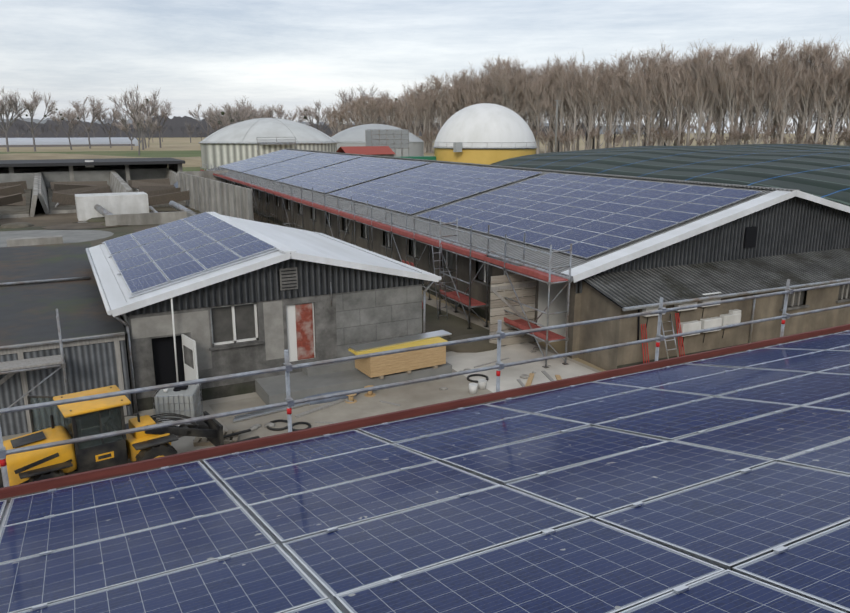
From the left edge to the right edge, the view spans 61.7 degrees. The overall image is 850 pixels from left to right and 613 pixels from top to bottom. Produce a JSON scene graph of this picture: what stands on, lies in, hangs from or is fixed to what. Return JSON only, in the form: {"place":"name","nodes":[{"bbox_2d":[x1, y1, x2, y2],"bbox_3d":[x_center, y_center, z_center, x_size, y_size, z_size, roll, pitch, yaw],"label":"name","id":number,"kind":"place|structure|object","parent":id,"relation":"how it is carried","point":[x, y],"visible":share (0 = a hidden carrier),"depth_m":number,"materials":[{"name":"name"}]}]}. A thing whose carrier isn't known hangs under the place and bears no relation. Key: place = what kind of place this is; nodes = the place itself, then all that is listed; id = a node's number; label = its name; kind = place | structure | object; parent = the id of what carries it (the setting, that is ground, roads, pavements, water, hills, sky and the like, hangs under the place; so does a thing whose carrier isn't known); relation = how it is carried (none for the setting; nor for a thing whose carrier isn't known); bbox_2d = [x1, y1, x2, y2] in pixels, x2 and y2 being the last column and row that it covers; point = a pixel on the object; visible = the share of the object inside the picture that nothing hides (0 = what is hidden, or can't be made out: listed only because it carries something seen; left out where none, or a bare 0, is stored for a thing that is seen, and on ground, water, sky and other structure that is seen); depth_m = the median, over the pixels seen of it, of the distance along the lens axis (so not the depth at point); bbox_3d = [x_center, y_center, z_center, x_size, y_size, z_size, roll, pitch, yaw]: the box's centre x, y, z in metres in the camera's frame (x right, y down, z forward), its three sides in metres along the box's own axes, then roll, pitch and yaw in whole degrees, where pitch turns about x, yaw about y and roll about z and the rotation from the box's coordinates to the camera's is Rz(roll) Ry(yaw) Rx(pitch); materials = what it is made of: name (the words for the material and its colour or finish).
{"place":"outdoors","nodes":[
{"label":"outdoors","id":0,"kind":"place"},
{"bbox_2d":[0,133,844,371],"bbox_3d":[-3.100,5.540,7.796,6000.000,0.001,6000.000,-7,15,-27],"label":"ground","id":1,"kind":"structure","parent":0,"point":[175,144],"depth_m":314.93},
{"bbox_2d":[0,153,201,166],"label":"field","id":2,"kind":"structure","parent":1,"relation":"on","point":[193,161],"depth_m":156.84,"materials":[{"name":"green plant"}]},
{"bbox_2d":[0,137,206,170],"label":"field patches","id":3,"kind":"object","parent":1,"relation":"on","point":[64,142],"visible":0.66,"depth_m":345.88,"materials":[{"name":"green"}]},
{"bbox_2d":[0,83,418,154],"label":"trees","id":4,"kind":"object","parent":1,"relation":"on","point":[239,114],"visible":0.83,"depth_m":281.45,"materials":[{"name":"brown plant"}]},
{"bbox_2d":[174,170,253,220],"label":"precast wall","id":5,"kind":"structure","parent":1,"relation":"on","point":[209,191],"depth_m":61.40,"materials":[{"name":"concrete"}]},
{"bbox_2d":[199,118,338,168],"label":"digester","id":6,"kind":"object","parent":1,"relation":"on","point":[241,140],"visible":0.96,"depth_m":139.52,"materials":[{"name":"grey"}]},
{"bbox_2d":[0,119,565,142],"bbox_3d":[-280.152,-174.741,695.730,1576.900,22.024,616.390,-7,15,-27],"label":"treeline","id":7,"kind":"object","parent":1,"relation":"on","point":[191,131],"visible":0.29,"depth_m":573.57,"materials":[{"name":"grey"}]},
{"bbox_2d":[0,198,601,462],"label":"yard concrete","id":8,"kind":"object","parent":1,"relation":"on","point":[179,445],"depth_m":28.24,"materials":[{"name":"grey concrete"}]},
{"bbox_2d":[0,309,68,414],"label":"scaffolding","id":9,"kind":"object","parent":8,"relation":"on","point":[29,363],"visible":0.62,"depth_m":16.65,"materials":[{"name":"white metal"}]},
{"bbox_2d":[0,242,135,436],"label":"flat shed","id":10,"kind":"structure","parent":8,"relation":"on","point":[40,285],"depth_m":18.68,"materials":[{"name":"paint"}]},
{"bbox_2d":[0,224,161,246],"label":"ground pad","id":11,"kind":"object","parent":8,"relation":"on","point":[95,236],"depth_m":52.02,"materials":[{"name":"concrete"}]},
{"bbox_2d":[42,211,177,233],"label":"mud patches","id":12,"kind":"object","parent":11,"relation":"on","point":[82,225],"visible":0.21,"depth_m":55.55,"materials":[{"name":"brown soil"}]},
{"bbox_2d":[0,158,184,189],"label":"open shed","id":13,"kind":"structure","parent":8,"relation":"on","point":[71,166],"depth_m":86.77,"materials":[{"name":"grey metal"}]},
{"bbox_2d":[0,211,196,246],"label":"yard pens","id":14,"kind":"object","parent":8,"relation":"on","point":[139,219],"visible":0.31,"depth_m":56.17,"materials":[{"name":"concrete"}]},
{"bbox_2d":[0,168,197,220],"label":"concrete bunker walls","id":15,"kind":"structure","parent":8,"relation":"on","point":[85,195],"depth_m":69.06,"materials":[{"name":"grey concrete"}]},
{"bbox_2d":[0,385,259,487],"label":"wheel loader","id":16,"kind":"object","parent":8,"relation":"on","point":[73,420],"visible":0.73,"depth_m":14.62,"materials":[{"name":"yellow metal"}]},
{"bbox_2d":[152,383,202,426],"bbox_3d":[-6.221,2.514,17.970,0.999,1.025,0.835,-1,14,-5],"label":"ibc tank","id":17,"kind":"object","parent":8,"relation":"on","point":[183,400],"visible":0.6,"depth_m":17.59,"materials":[{"name":"grey plastic"}]},
{"bbox_2d":[193,430,239,446],"bbox_3d":[-5.023,3.177,17.206,1.017,0.101,0.656,-2,14,-7],"label":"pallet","id":18,"kind":"object","parent":8,"relation":"on","point":[205,441],"visible":0.44,"depth_m":17.00,"materials":[{"name":"brown wood"}]},
{"bbox_2d":[85,212,451,412],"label":"building","id":19,"kind":"structure","parent":8,"relation":"on","point":[301,296],"depth_m":20.16,"materials":[{"name":"paint"}]},
{"bbox_2d":[102,232,281,297],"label":"mount rails","id":20,"kind":"object","parent":19,"relation":"on","point":[199,274],"visible":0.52,"depth_m":19.34,"materials":[{"name":"silver metal"}]},
{"bbox_2d":[104,212,222,254],"bbox_3d":[-9.891,-2.813,26.810,3.919,0.982,3.320,-7,15,-27],"label":"solar panel","id":21,"kind":"object","parent":20,"relation":"on","point":[152,234],"visible":0.88,"depth_m":26.63,"materials":[{"name":"blue"}]},
{"bbox_2d":[111,221,245,270],"bbox_3d":[-8.306,-2.080,23.834,3.920,0.991,3.320,-7,15,-27],"label":"solar panel","id":22,"kind":"object","parent":20,"relation":"on","point":[174,245],"visible":0.94,"depth_m":23.64,"materials":[{"name":"blue"}]},
{"bbox_2d":[120,233,275,294],"bbox_3d":[-6.721,-1.349,20.859,3.920,0.985,3.320,-7,15,-27],"label":"solar panel","id":23,"kind":"object","parent":20,"relation":"on","point":[147,276],"visible":1,"depth_m":20.61,"materials":[{"name":"blue"}]},
{"bbox_2d":[193,332,561,440],"bbox_3d":[-1.516,3.288,16.968,18.467,0.630,12.222,-13,19,-42],"label":"yard clutter","id":24,"kind":"object","parent":8,"relation":"on","point":[477,346],"visible":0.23,"depth_m":20.11,"materials":[{"name":"black metal"}]},
{"bbox_2d":[200,163,571,367],"bbox_3d":[-11.325,-7.549,52.963,1.723,3.924,70.730,-6,15,-25],"label":"scaffolding","id":25,"kind":"object","parent":8,"relation":"on","point":[547,337],"visible":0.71,"depth_m":27.69,"materials":[{"name":"silver metal"}]},
{"bbox_2d":[348,330,451,378],"bbox_3d":[-0.608,1.430,21.166,3.361,0.805,1.100,-8,16,-29],"label":"timber stack","id":26,"kind":"object","parent":8,"relation":"on","point":[382,365],"visible":0.92,"depth_m":20.73,"materials":[{"name":"yellow wood"}]},
{"bbox_2d":[209,304,596,440],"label":"yard slabs","id":27,"kind":"structure","parent":8,"relation":"on","point":[411,396],"depth_m":20.63,"materials":[{"name":"grey concrete"}]},
{"bbox_2d":[0,330,845,502],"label":"roof","id":28,"kind":"structure","parent":8,"relation":"on","point":[10,498],"depth_m":7.98,"materials":[{"name":"red metal"}]},
{"bbox_2d":[0,330,848,612],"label":"clamps","id":29,"kind":"object","parent":28,"relation":"on","point":[684,588],"visible":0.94,"depth_m":5.19,"materials":[{"name":"silver metal"}]},
{"bbox_2d":[0,330,849,612],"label":"panels","id":30,"kind":"object","parent":29,"relation":"on","point":[710,524],"visible":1,"depth_m":4.75,"materials":[{"name":"blue glass"}]},
{"bbox_2d":[0,279,849,486],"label":"guard rail","id":31,"kind":"object","parent":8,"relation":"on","point":[288,366],"visible":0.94,"depth_m":8.01,"materials":[{"name":"grey metal"}]},
{"bbox_2d":[0,324,849,498],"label":"toe board","id":32,"kind":"object","parent":31,"relation":"attached to","point":[62,481],"depth_m":8.11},
{"bbox_2d":[0,115,678,137],"bbox_3d":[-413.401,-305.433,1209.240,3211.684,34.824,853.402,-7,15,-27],"label":"wood band","id":33,"kind":"object","parent":1,"relation":"on","point":[175,121],"visible":0.06,"depth_m":903.08,"materials":[{"name":"brown plant"}]},
{"bbox_2d":[331,124,423,156],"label":"digester","id":34,"kind":"object","parent":1,"relation":"on","point":[353,136],"visible":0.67,"depth_m":188.00,"materials":[{"name":"grey"}]},
{"bbox_2d":[433,103,538,164],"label":"digester","id":35,"kind":"object","parent":1,"relation":"on","point":[486,133],"visible":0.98,"depth_m":124.96,"materials":[{"name":"grey"}]},
{"bbox_2d":[206,148,849,370],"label":"barn","id":36,"kind":"structure","parent":1,"relation":"on","point":[769,240],"depth_m":24.93,"materials":[{"name":"white metal"}]},
{"bbox_2d":[219,150,314,171],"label":"solar panels","id":37,"kind":"object","parent":36,"relation":"on","point":[261,161],"visible":0.98,"depth_m":79.05,"materials":[{"name":"blue"}]},
{"bbox_2d":[242,153,360,180],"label":"solar panels","id":38,"kind":"object","parent":36,"relation":"on","point":[292,167],"visible":1,"depth_m":66.62,"materials":[{"name":"blue"}]},
{"bbox_2d":[277,157,429,192],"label":"solar panels","id":39,"kind":"object","parent":36,"relation":"on","point":[342,175],"visible":1,"depth_m":54.16,"materials":[{"name":"blue"}]},
{"bbox_2d":[329,163,542,214],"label":"solar panels","id":40,"kind":"object","parent":36,"relation":"on","point":[421,188],"visible":1,"depth_m":41.60,"materials":[{"name":"blue"}]},
{"bbox_2d":[417,173,761,258],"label":"solar panels","id":41,"kind":"object","parent":36,"relation":"on","point":[586,217],"visible":1,"depth_m":28.82,"materials":[{"name":"blue"}]},
{"bbox_2d":[637,292,740,362],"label":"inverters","id":42,"kind":"object","parent":36,"relation":"attached to","point":[732,317],"visible":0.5,"depth_m":22.47,"materials":[{"name":"paint"}]},
{"bbox_2d":[324,34,849,153],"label":"poplar wood","id":43,"kind":"object","parent":1,"relation":"on","point":[665,84],"visible":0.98,"depth_m":208.06,"materials":[{"name":"brown plant"}]},
{"bbox_2d":[329,120,849,152],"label":"wood undergrowth","id":44,"kind":"object","parent":1,"relation":"on","point":[733,134],"visible":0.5,"depth_m":203.79,"materials":[{"name":"brown plant"}]},
{"bbox_2d":[394,84,849,151],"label":"poplar wood","id":45,"kind":"object","parent":1,"relation":"on","point":[644,135],"visible":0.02,"depth_m":241.06,"materials":[{"name":"brown"}]},
{"bbox_2d":[490,144,849,206],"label":"barn roof","id":46,"kind":"structure","parent":1,"relation":"on","point":[821,171],"depth_m":78.78,"materials":[{"name":"green metal"}]},
{"bbox_2d":[0,0,849,132],"label":"sky","id":47,"kind":"structure","parent":0,"point":[291,54],"materials":[{"name":"grey"}]},
{"bbox_2d":[336,100,561,159],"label":"plant buildings","id":48,"kind":"structure","parent":0,"point":[382,142],"depth_m":139.13,"materials":[{"name":"paint"}]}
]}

